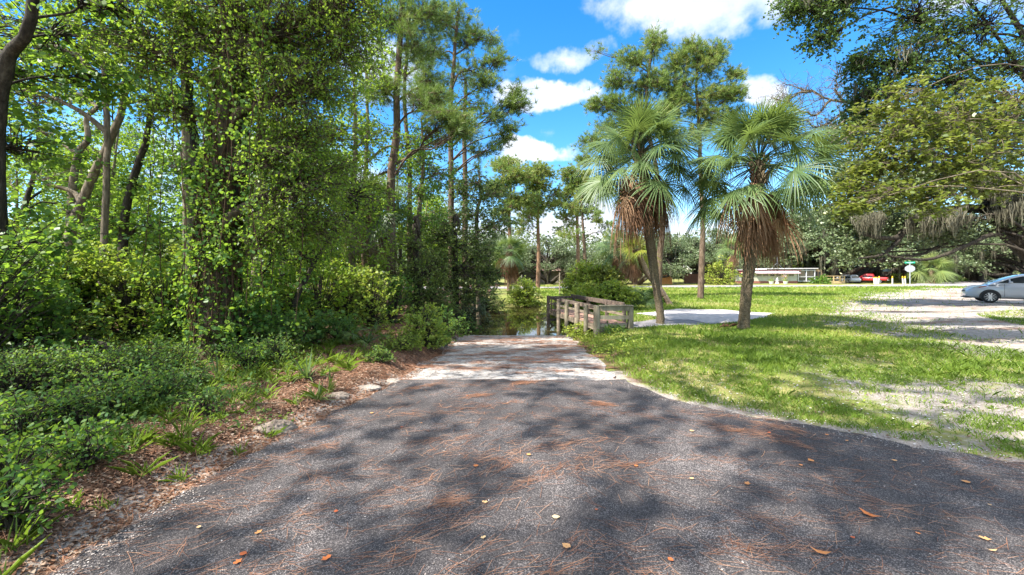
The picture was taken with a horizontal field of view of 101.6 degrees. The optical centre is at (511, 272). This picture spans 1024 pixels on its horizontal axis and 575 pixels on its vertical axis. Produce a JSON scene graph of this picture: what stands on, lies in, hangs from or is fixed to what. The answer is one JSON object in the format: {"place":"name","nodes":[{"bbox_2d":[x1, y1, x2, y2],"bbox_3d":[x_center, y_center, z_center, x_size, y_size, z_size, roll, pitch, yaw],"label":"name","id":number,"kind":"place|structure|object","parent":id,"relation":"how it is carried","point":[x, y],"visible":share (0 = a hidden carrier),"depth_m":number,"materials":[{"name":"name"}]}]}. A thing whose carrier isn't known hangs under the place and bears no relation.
{"place":"outdoors","nodes":[
{"label":"outdoors","id":0,"kind":"place"},
{"bbox_2d":[450,305,570,334],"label":"water","id":1,"kind":"structure","parent":0,"point":[523,320],"depth_m":17.22,"materials":[{"name":"green liquid"}]},
{"bbox_2d":[0,274,1023,574],"bbox_3d":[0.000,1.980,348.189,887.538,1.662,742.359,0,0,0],"label":"ground","id":2,"kind":"structure","parent":0,"point":[946,436],"depth_m":5.20,"materials":[{"name":"soil"}]},
{"bbox_2d":[6,144,63,283],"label":"woodland tree","id":3,"kind":"object","parent":2,"relation":"on","point":[22,193],"visible":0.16,"depth_m":18.66,"materials":[{"name":"green plant"}]},
{"bbox_2d":[0,258,79,352],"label":"understory shrub","id":4,"kind":"object","parent":2,"relation":"on","point":[58,312],"visible":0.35,"depth_m":6.58,"materials":[{"name":"green plant"}]},
{"bbox_2d":[0,339,84,399],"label":"bank weed clump","id":5,"kind":"object","parent":2,"relation":"on","point":[9,378],"visible":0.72,"depth_m":4.68,"materials":[{"name":"green plant"}]},
{"bbox_2d":[0,214,88,360],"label":"understory shrub","id":6,"kind":"object","parent":2,"relation":"on","point":[7,264],"visible":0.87,"depth_m":6.04,"materials":[{"name":"green plant"}]},
{"bbox_2d":[0,449,92,534],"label":"bank weed clump","id":7,"kind":"object","parent":2,"relation":"on","point":[26,490],"visible":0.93,"depth_m":2.39,"materials":[{"name":"green plant"}]},
{"bbox_2d":[0,421,92,487],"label":"bank weed clump","id":8,"kind":"object","parent":2,"relation":"on","point":[12,442],"visible":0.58,"depth_m":2.87,"materials":[{"name":"green plant"}]},
{"bbox_2d":[0,369,98,447],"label":"bank weed clump","id":9,"kind":"object","parent":2,"relation":"on","point":[5,429],"visible":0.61,"depth_m":3.60,"materials":[{"name":"green plant"}]},
{"bbox_2d":[8,77,101,260],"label":"slender tree","id":10,"kind":"object","parent":2,"relation":"on","point":[86,129],"visible":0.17,"depth_m":13.95,"materials":[{"name":"grey plant"}]},
{"bbox_2d":[1,286,114,356],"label":"understory shrub","id":11,"kind":"object","parent":2,"relation":"on","point":[64,320],"visible":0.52,"depth_m":6.86,"materials":[{"name":"green plant"}]},
{"bbox_2d":[8,331,108,396],"bbox_3d":[-5.567,1.204,5.040,1.067,0.915,1.052,0,0,-42],"label":"bank weed clump","id":12,"kind":"object","parent":2,"relation":"on","point":[65,353],"visible":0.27,"depth_m":5.00,"materials":[{"name":"green plant"}]},
{"bbox_2d":[0,371,132,435],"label":"bank weed clump","id":13,"kind":"object","parent":2,"relation":"on","point":[75,411],"visible":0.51,"depth_m":3.90,"materials":[{"name":"green plant"}]},
{"bbox_2d":[0,21,135,250],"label":"woodland tree","id":14,"kind":"object","parent":2,"relation":"on","point":[28,197],"visible":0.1,"depth_m":16.93,"materials":[{"name":"green plant"}]},
{"bbox_2d":[10,412,135,479],"bbox_3d":[-3.197,1.314,3.082,0.613,0.580,0.723,0,0,0],"label":"bank weed clump","id":15,"kind":"object","parent":2,"relation":"on","point":[75,444],"visible":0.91,"depth_m":3.04,"materials":[{"name":"green plant"}]},
{"bbox_2d":[12,231,137,334],"bbox_3d":[-9.008,0.354,8.292,2.245,2.348,2.401,0,0,-20],"label":"understory shrub","id":16,"kind":"object","parent":2,"relation":"on","point":[65,275],"visible":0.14,"depth_m":8.31,"materials":[{"name":"green plant"}]},
{"bbox_2d":[26,146,143,273],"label":"woodland tree","id":17,"kind":"object","parent":2,"relation":"on","point":[82,179],"visible":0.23,"depth_m":15.40,"materials":[{"name":"green plant"}]},
{"bbox_2d":[6,12,173,261],"bbox_3d":[-12.808,-3.001,12.283,4.924,8.878,2.940,0,0,0],"label":"slender tree","id":18,"kind":"object","parent":2,"relation":"on","point":[87,189],"visible":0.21,"depth_m":12.44,"materials":[{"name":"green plant"}]},
{"bbox_2d":[32,343,148,397],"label":"bank weed clump","id":19,"kind":"object","parent":2,"relation":"on","point":[101,370],"visible":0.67,"depth_m":4.96,"materials":[{"name":"green plant"}]},
{"bbox_2d":[38,241,160,335],"bbox_3d":[-8.627,0.463,8.623,2.191,2.118,2.161,0,0,0],"label":"understory shrub","id":20,"kind":"object","parent":2,"relation":"on","point":[93,262],"visible":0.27,"depth_m":8.30,"materials":[{"name":"green plant"}]},
{"bbox_2d":[0,0,204,348],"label":"leaning tree","id":21,"kind":"object","parent":2,"relation":"on","point":[26,33],"visible":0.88,"depth_m":6.84,"materials":[{"name":"green plant"}]},
{"bbox_2d":[0,0,208,304],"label":"slender tree","id":22,"kind":"object","parent":2,"relation":"on","point":[104,128],"visible":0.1,"depth_m":10.14,"materials":[{"name":"green plant"}]},
{"bbox_2d":[35,110,180,277],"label":"woodland tree","id":23,"kind":"object","parent":2,"relation":"on","point":[114,153],"visible":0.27,"depth_m":17.95,"materials":[{"name":"green plant"}]},
{"bbox_2d":[36,84,181,262],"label":"woodland tree","id":24,"kind":"object","parent":2,"relation":"on","point":[98,115],"visible":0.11,"depth_m":22.32,"materials":[{"name":"green plant"}]},
{"bbox_2d":[61,363,160,421],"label":"bank weed clump","id":25,"kind":"object","parent":2,"relation":"on","point":[130,397],"visible":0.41,"depth_m":4.27,"materials":[{"name":"green plant"}]},
{"bbox_2d":[41,84,204,289],"bbox_3d":[-10.323,-2.037,11.724,3.743,6.741,3.146,0,0,0],"label":"slender tree","id":26,"kind":"object","parent":2,"relation":"on","point":[123,222],"visible":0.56,"depth_m":11.42,"materials":[{"name":"green plant"}]},
{"bbox_2d":[61,251,187,343],"bbox_3d":[-7.841,0.548,8.615,2.300,2.044,2.058,0,0,42],"label":"understory shrub","id":27,"kind":"object","parent":2,"relation":"on","point":[124,298],"visible":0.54,"depth_m":8.31,"materials":[{"name":"green plant"}]},
{"bbox_2d":[71,332,186,383],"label":"bank weed clump","id":28,"kind":"object","parent":2,"relation":"on","point":[140,352],"visible":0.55,"depth_m":5.37,"materials":[{"name":"green plant"}]},
{"bbox_2d":[1,370,275,529],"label":"ground cover","id":29,"kind":"object","parent":2,"relation":"on","point":[124,436],"visible":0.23,"depth_m":4.12,"materials":[{"name":"green plant"}]},
{"bbox_2d":[112,254,193,345],"bbox_3d":[-6.983,0.539,8.521,2.169,1.846,1.745,0,0,43],"label":"understory shrub","id":30,"kind":"object","parent":2,"relation":"on","point":[147,301],"visible":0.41,"depth_m":8.24,"materials":[{"name":"green plant"}]},
{"bbox_2d":[100,353,214,408],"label":"bank weed clump","id":31,"kind":"object","parent":2,"relation":"on","point":[170,383],"visible":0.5,"depth_m":4.61,"materials":[{"name":"green plant"}]},
{"bbox_2d":[105,0,213,324],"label":"slender tree","id":32,"kind":"object","parent":2,"relation":"on","point":[186,138],"visible":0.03,"depth_m":10.41,"materials":[{"name":"brown plant"}]},
{"bbox_2d":[143,270,189,345],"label":"understory shrub","id":33,"kind":"object","parent":2,"relation":"on","point":[159,299],"visible":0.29,"depth_m":7.98,"materials":[{"name":"green plant"}]},
{"bbox_2d":[132,338,208,379],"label":"bank weed clump","id":34,"kind":"object","parent":2,"relation":"on","point":[186,349],"visible":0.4,"depth_m":6.05,"materials":[{"name":"green plant"}]},
{"bbox_2d":[109,67,252,270],"bbox_3d":[-13.743,-3.536,17.951,5.902,10.451,4.941,0,0,6],"label":"woodland tree","id":35,"kind":"object","parent":2,"relation":"on","point":[169,210],"visible":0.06,"depth_m":17.66,"materials":[{"name":"green plant"}]},
{"bbox_2d":[130,0,259,278],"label":"slim tree","id":36,"kind":"object","parent":2,"relation":"on","point":[192,142],"visible":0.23,"depth_m":7.06,"materials":[{"name":"green plant"}]},
{"bbox_2d":[0,312,402,460],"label":"ground cover","id":37,"kind":"object","parent":2,"relation":"on","point":[163,388],"visible":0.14,"depth_m":5.05,"materials":[{"name":"green plant"}]},
{"bbox_2d":[164,378,240,422],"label":"bank weed clump","id":38,"kind":"object","parent":2,"relation":"on","point":[206,402],"visible":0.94,"depth_m":4.29,"materials":[{"name":"green plant"}]},
{"bbox_2d":[0,325,406,574],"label":"woodland grass","id":39,"kind":"structure","parent":2,"relation":"on","point":[347,364],"depth_m":4.14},
{"bbox_2d":[40,0,403,360],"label":"vine covered oak","id":40,"kind":"object","parent":2,"relation":"on","point":[240,39],"visible":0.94,"depth_m":6.99,"materials":[{"name":"green plant"}]},
{"bbox_2d":[184,314,262,362],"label":"understory shrub","id":41,"kind":"object","parent":2,"relation":"on","point":[205,331],"visible":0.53,"depth_m":6.91,"materials":[{"name":"green plant"}]},
{"bbox_2d":[0,327,454,574],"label":"leaf litter","id":42,"kind":"object","parent":2,"relation":"on","point":[89,540],"visible":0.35,"depth_m":3.25,"materials":[{"name":"plant"}]},
{"bbox_2d":[191,287,286,355],"bbox_3d":[-4.838,0.846,7.423,1.397,1.303,1.719,0,0,0],"label":"understory shrub","id":43,"kind":"object","parent":2,"relation":"on","point":[256,309],"visible":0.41,"depth_m":7.20,"materials":[{"name":"green plant"}]},
{"bbox_2d":[214,338,278,370],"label":"bank weed clump","id":44,"kind":"object","parent":2,"relation":"on","point":[252,358],"visible":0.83,"depth_m":6.19,"materials":[{"name":"green plant"}]},
{"bbox_2d":[238,266,307,340],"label":"understory shrub","id":45,"kind":"object","parent":2,"relation":"on","point":[280,293],"visible":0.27,"depth_m":8.71,"materials":[{"name":"green plant"}]},
{"bbox_2d":[244,329,303,364],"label":"bank weed clump","id":46,"kind":"object","parent":2,"relation":"on","point":[271,343],"visible":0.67,"depth_m":6.78,"materials":[{"name":"green plant"}]},
{"bbox_2d":[244,301,320,351],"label":"understory shrub","id":47,"kind":"object","parent":2,"relation":"on","point":[275,329],"visible":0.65,"depth_m":7.68,"materials":[{"name":"green plant"}]},
{"bbox_2d":[245,265,332,340],"bbox_3d":[-4.941,0.711,9.530,1.846,1.955,1.924,0,0,43],"label":"understory shrub","id":48,"kind":"object","parent":2,"relation":"on","point":[305,301],"visible":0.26,"depth_m":9.34,"materials":[{"name":"green plant"}]},
{"bbox_2d":[202,0,391,314],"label":"slender tree","id":49,"kind":"object","parent":2,"relation":"on","point":[342,130],"visible":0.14,"depth_m":11.05,"materials":[{"name":"green plant"}]},
{"bbox_2d":[277,308,344,347],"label":"understory shrub","id":50,"kind":"object","parent":2,"relation":"on","point":[317,322],"visible":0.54,"depth_m":8.45,"materials":[{"name":"green plant"}]},
{"bbox_2d":[286,252,360,332],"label":"understory shrub","id":51,"kind":"object","parent":2,"relation":"on","point":[322,306],"visible":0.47,"depth_m":10.23,"materials":[{"name":"green plant"}]},
{"bbox_2d":[304,307,370,344],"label":"understory shrub","id":52,"kind":"object","parent":2,"relation":"on","point":[344,326],"visible":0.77,"depth_m":8.88,"materials":[{"name":"green plant"}]},
{"bbox_2d":[268,161,410,336],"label":"slender tree","id":53,"kind":"object","parent":2,"relation":"on","point":[353,205],"visible":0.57,"depth_m":9.04,"materials":[{"name":"green plant"}]},
{"bbox_2d":[309,269,381,331],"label":"understory shrub","id":54,"kind":"object","parent":2,"relation":"on","point":[346,286],"visible":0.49,"depth_m":10.70,"materials":[{"name":"green plant"}]},
{"bbox_2d":[306,46,409,321],"bbox_3d":[-4.833,-2.735,12.689,3.464,8.736,3.262,0,0,0],"label":"broadleaf tree","id":55,"kind":"object","parent":2,"relation":"on","point":[351,252],"visible":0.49,"depth_m":12.82,"materials":[{"name":"green plant"}]},
{"bbox_2d":[333,263,406,329],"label":"understory shrub","id":56,"kind":"object","parent":2,"relation":"on","point":[381,290],"visible":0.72,"depth_m":10.99,"materials":[{"name":"green plant"}]},
{"bbox_2d":[328,166,413,297],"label":"broadleaf tree","id":57,"kind":"object","parent":2,"relation":"on","point":[396,218],"visible":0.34,"depth_m":14.74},
{"bbox_2d":[335,33,446,265],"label":"broadleaf tree","id":58,"kind":"object","parent":2,"relation":"on","point":[406,143],"visible":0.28,"depth_m":15.98,"materials":[{"name":"green plant"}]},
{"bbox_2d":[373,272,417,323],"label":"understory shrub","id":59,"kind":"object","parent":2,"relation":"on","point":[397,301],"visible":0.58,"depth_m":12.45,"materials":[{"name":"green plant"}]},
{"bbox_2d":[350,0,486,316],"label":"pine tree","id":60,"kind":"object","parent":2,"relation":"on","point":[454,121],"visible":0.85,"depth_m":14.03,"materials":[{"name":"green plant"}]},
{"bbox_2d":[370,216,470,318],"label":"broadleaf tree","id":61,"kind":"object","parent":2,"relation":"on","point":[414,270],"visible":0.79,"depth_m":13.90,"materials":[{"name":"green plant"}]},
{"bbox_2d":[393,301,454,348],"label":"bank shrub","id":62,"kind":"object","parent":2,"relation":"on","point":[425,330],"visible":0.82,"depth_m":9.22,"materials":[{"name":"green plant"}]},
{"bbox_2d":[383,87,492,314],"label":"broadleaf tree","id":63,"kind":"object","parent":2,"relation":"on","point":[421,190],"visible":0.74,"depth_m":15.91,"materials":[{"name":"green plant"}]},
{"bbox_2d":[406,214,507,325],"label":"broadleaf tree","id":64,"kind":"object","parent":2,"relation":"on","point":[455,280],"visible":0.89,"depth_m":16.18,"materials":[{"name":"green plant"}]},
{"bbox_2d":[441,57,491,311],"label":"pine tree","id":65,"kind":"object","parent":2,"relation":"on","point":[464,159],"visible":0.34,"depth_m":20.89,"materials":[{"name":"green plant"}]},
{"bbox_2d":[423,170,523,318],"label":"broadleaf tree","id":66,"kind":"object","parent":2,"relation":"on","point":[460,186],"visible":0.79,"depth_m":18.54,"materials":[{"name":"green plant"}]},
{"bbox_2d":[407,0,540,314],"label":"pine tree","id":67,"kind":"object","parent":2,"relation":"on","point":[506,130],"visible":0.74,"depth_m":18.59,"materials":[{"name":"green plant"}]},
{"bbox_2d":[396,335,615,379],"bbox_3d":[0.115,1.922,11.220,3.788,0.692,10.647,0,0,0],"label":"boat ramp","id":68,"kind":"object","parent":2,"relation":"on","point":[581,373],"visible":0.72,"depth_m":7.93,"materials":[{"name":"concrete"}]},
{"bbox_2d":[0,323,1023,574],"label":"fallen pine needles","id":69,"kind":"object","parent":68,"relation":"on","point":[504,467],"visible":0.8,"depth_m":3.28,"materials":[{"name":"plant"}]},
{"bbox_2d":[491,234,529,292],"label":"cabbage palm","id":70,"kind":"object","parent":2,"relation":"on","point":[509,260],"visible":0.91,"depth_m":30.83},
{"bbox_2d":[480,153,544,248],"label":"pine tree","id":71,"kind":"object","parent":2,"relation":"on","point":[513,177],"visible":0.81,"depth_m":37.57,"materials":[{"name":"green plant"}]},
{"bbox_2d":[504,275,545,306],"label":"round bush","id":72,"kind":"object","parent":2,"relation":"on","point":[525,295],"visible":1,"depth_m":25.80,"materials":[{"name":"green plant"}]},
{"bbox_2d":[511,158,569,287],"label":"pine tree","id":73,"kind":"object","parent":2,"relation":"on","point":[541,170],"visible":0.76,"depth_m":41.57,"materials":[{"name":"green plant"}]},
{"bbox_2d":[518,237,575,283],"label":"live oak","id":74,"kind":"object","parent":2,"relation":"on","point":[560,252],"visible":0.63,"depth_m":57.06,"materials":[{"name":"green plant"}]},
{"bbox_2d":[546,162,604,279],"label":"pine tree","id":75,"kind":"object","parent":2,"relation":"on","point":[567,174],"visible":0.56,"depth_m":43.63,"materials":[{"name":"green plant"}]},
{"bbox_2d":[131,226,1021,278],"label":"woods","id":76,"kind":"object","parent":2,"relation":"on","point":[566,241],"visible":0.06,"depth_m":102.99,"materials":[{"name":"plant"}]},
{"bbox_2d":[559,258,607,295],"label":"sunny bush","id":77,"kind":"object","parent":2,"relation":"on","point":[583,271],"visible":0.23,"depth_m":21.17,"materials":[{"name":"green plant"}]},
{"bbox_2d":[555,182,617,262],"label":"pine tree","id":78,"kind":"object","parent":2,"relation":"on","point":[598,219],"visible":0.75,"depth_m":32.91,"materials":[{"name":"green plant"}]},
{"bbox_2d":[547,294,633,337],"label":"boardwalk","id":79,"kind":"structure","parent":2,"relation":"on","point":[594,320],"depth_m":12.98,"materials":[{"name":"brown wood"}]},
{"bbox_2d":[567,327,661,359],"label":"bank weeds","id":80,"kind":"object","parent":2,"relation":"on","point":[611,343],"visible":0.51,"depth_m":9.43,"materials":[{"name":"green plant"}]},
{"bbox_2d":[587,277,642,309],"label":"sunny bush","id":81,"kind":"object","parent":2,"relation":"on","point":[613,288],"visible":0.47,"depth_m":17.75,"materials":[{"name":"green plant"}]},
{"bbox_2d":[591,227,642,285],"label":"cabbage palm","id":82,"kind":"object","parent":2,"relation":"on","point":[615,262],"visible":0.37,"depth_m":23.84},
{"bbox_2d":[568,18,682,286],"bbox_3d":[7.032,-6.904,26.080,6.960,17.329,3.681,0,0,0],"label":"pine tree","id":83,"kind":"object","parent":2,"relation":"on","point":[655,41],"visible":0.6,"depth_m":25.75,"materials":[{"name":"green plant"}]},
{"bbox_2d":[571,88,711,323],"bbox_3d":[3.980,-1.909,12.905,4.357,7.190,4.474,0,0,0],"label":"cabbage palm","id":84,"kind":"object","parent":2,"relation":"on","point":[643,201],"visible":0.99,"depth_m":12.43,"materials":[{"name":"plant"}]},
{"bbox_2d":[612,235,673,304],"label":"leaning palm","id":85,"kind":"object","parent":2,"relation":"on","point":[636,261],"visible":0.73,"depth_m":20.75,"materials":[{"name":"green plant"}]},
{"bbox_2d":[642,234,713,283],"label":"live oak","id":86,"kind":"object","parent":2,"relation":"on","point":[682,256],"visible":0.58,"depth_m":57.76,"materials":[{"name":"green plant"}]},
{"bbox_2d":[635,32,750,298],"bbox_3d":[11.140,-6.427,25.524,7.222,16.403,3.432,0,0,0],"label":"pine tree","id":87,"kind":"object","parent":2,"relation":"on","point":[709,59],"visible":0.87,"depth_m":25.16,"materials":[{"name":"green plant"}]},
{"bbox_2d":[663,235,742,280],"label":"live oak","id":88,"kind":"object","parent":2,"relation":"on","point":[711,249],"visible":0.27,"depth_m":64.21,"materials":[{"name":"green plant"}]},
{"bbox_2d":[637,309,771,322],"bbox_3d":[7.231,1.572,15.799,5.523,0.129,3.819,0,0,-45],"label":"concrete pad","id":89,"kind":"object","parent":2,"relation":"on","point":[712,315],"visible":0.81,"depth_m":15.50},
{"bbox_2d":[694,255,742,284],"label":"bush","id":90,"kind":"object","parent":2,"relation":"on","point":[726,274],"visible":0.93,"depth_m":55.43,"materials":[{"name":"green plant"}]},
{"bbox_2d":[678,86,860,329],"bbox_3d":[7.062,-1.688,11.870,4.989,6.804,4.803,0,0,-33],"label":"cabbage palm","id":91,"kind":"object","parent":2,"relation":"on","point":[754,211],"visible":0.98,"depth_m":11.43,"materials":[{"name":"plant"}]},
{"bbox_2d":[723,268,821,282],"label":"mobile home","id":92,"kind":"object","parent":2,"relation":"on","point":[761,275],"visible":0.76,"depth_m":61.99,"materials":[{"name":"beige"}]},
{"bbox_2d":[532,284,1023,458],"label":"grass","id":93,"kind":"structure","parent":2,"relation":"on","point":[956,368],"depth_m":8.10,"materials":[{"name":"plant"}]},
{"bbox_2d":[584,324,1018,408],"bbox_3d":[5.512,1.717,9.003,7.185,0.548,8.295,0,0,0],"label":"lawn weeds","id":94,"kind":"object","parent":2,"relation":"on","point":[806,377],"visible":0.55,"depth_m":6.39,"materials":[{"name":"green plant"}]},
{"bbox_2d":[777,202,934,280],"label":"live oak","id":95,"kind":"object","parent":2,"relation":"on","point":[831,266],"visible":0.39,"depth_m":63.68,"materials":[{"name":"green plant"}]},
{"bbox_2d":[780,201,973,281],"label":"live oak","id":96,"kind":"object","parent":2,"relation":"on","point":[956,256],"visible":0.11,"depth_m":67.87,"materials":[{"name":"green plant"}]},
{"bbox_2d":[754,55,1022,169],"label":"bare tree","id":97,"kind":"object","parent":2,"relation":"on","point":[814,92],"visible":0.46,"depth_m":14.47,"materials":[{"name":"plant"}]},
{"bbox_2d":[761,0,1023,161],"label":"overhanging oak","id":98,"kind":"object","parent":2,"relation":"on","point":[860,64],"visible":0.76,"depth_m":10.66,"materials":[{"name":"green plant"}]},
{"bbox_2d":[809,287,1023,354],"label":"dirt parking area","id":99,"kind":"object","parent":2,"relation":"on","point":[933,306],"visible":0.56,"depth_m":15.29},
{"bbox_2d":[960,274,1023,302],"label":"parked car","id":100,"kind":"object","parent":99,"relation":"on","point":[1006,287],"visible":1,"depth_m":21.57,"materials":[{"name":"silver metal"}]},
{"bbox_2d":[811,63,1023,225],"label":"laurel oak","id":101,"kind":"object","parent":2,"relation":"on","point":[967,171],"visible":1,"depth_m":9.14,"materials":[{"name":"green plant"}]},
{"bbox_2d":[812,86,1023,266],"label":"mossy live oak","id":102,"kind":"object","parent":2,"relation":"on","point":[1005,225],"visible":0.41,"depth_m":19.34,"materials":[{"name":"green plant"}]},
{"bbox_2d":[903,251,963,283],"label":"cabbage palm","id":103,"kind":"object","parent":2,"relation":"on","point":[933,275],"visible":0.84,"depth_m":59.33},
{"bbox_2d":[950,237,1023,281],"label":"live oak","id":104,"kind":"object","parent":2,"relation":"on","point":[977,264],"visible":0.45,"depth_m":64.52,"materials":[{"name":"green plant"}]},
{"bbox_2d":[0,0,1023,273],"label":"sky","id":105,"kind":"structure","parent":0,"point":[549,37],"materials":[{"name":"blue"}]},
{"bbox_2d":[48,378,1023,574],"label":"asphalt driveway","id":106,"kind":"structure","parent":0,"point":[652,509],"depth_m":2.92,"materials":[{"name":"asphalt"}]},
{"bbox_2d":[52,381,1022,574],"bbox_3d":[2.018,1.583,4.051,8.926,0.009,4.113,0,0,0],"label":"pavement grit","id":107,"kind":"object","parent":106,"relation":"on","point":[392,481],"visible":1,"depth_m":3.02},
{"bbox_2d":[297,279,990,288],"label":"road","id":108,"kind":"structure","parent":0,"point":[962,283],"depth_m":51.30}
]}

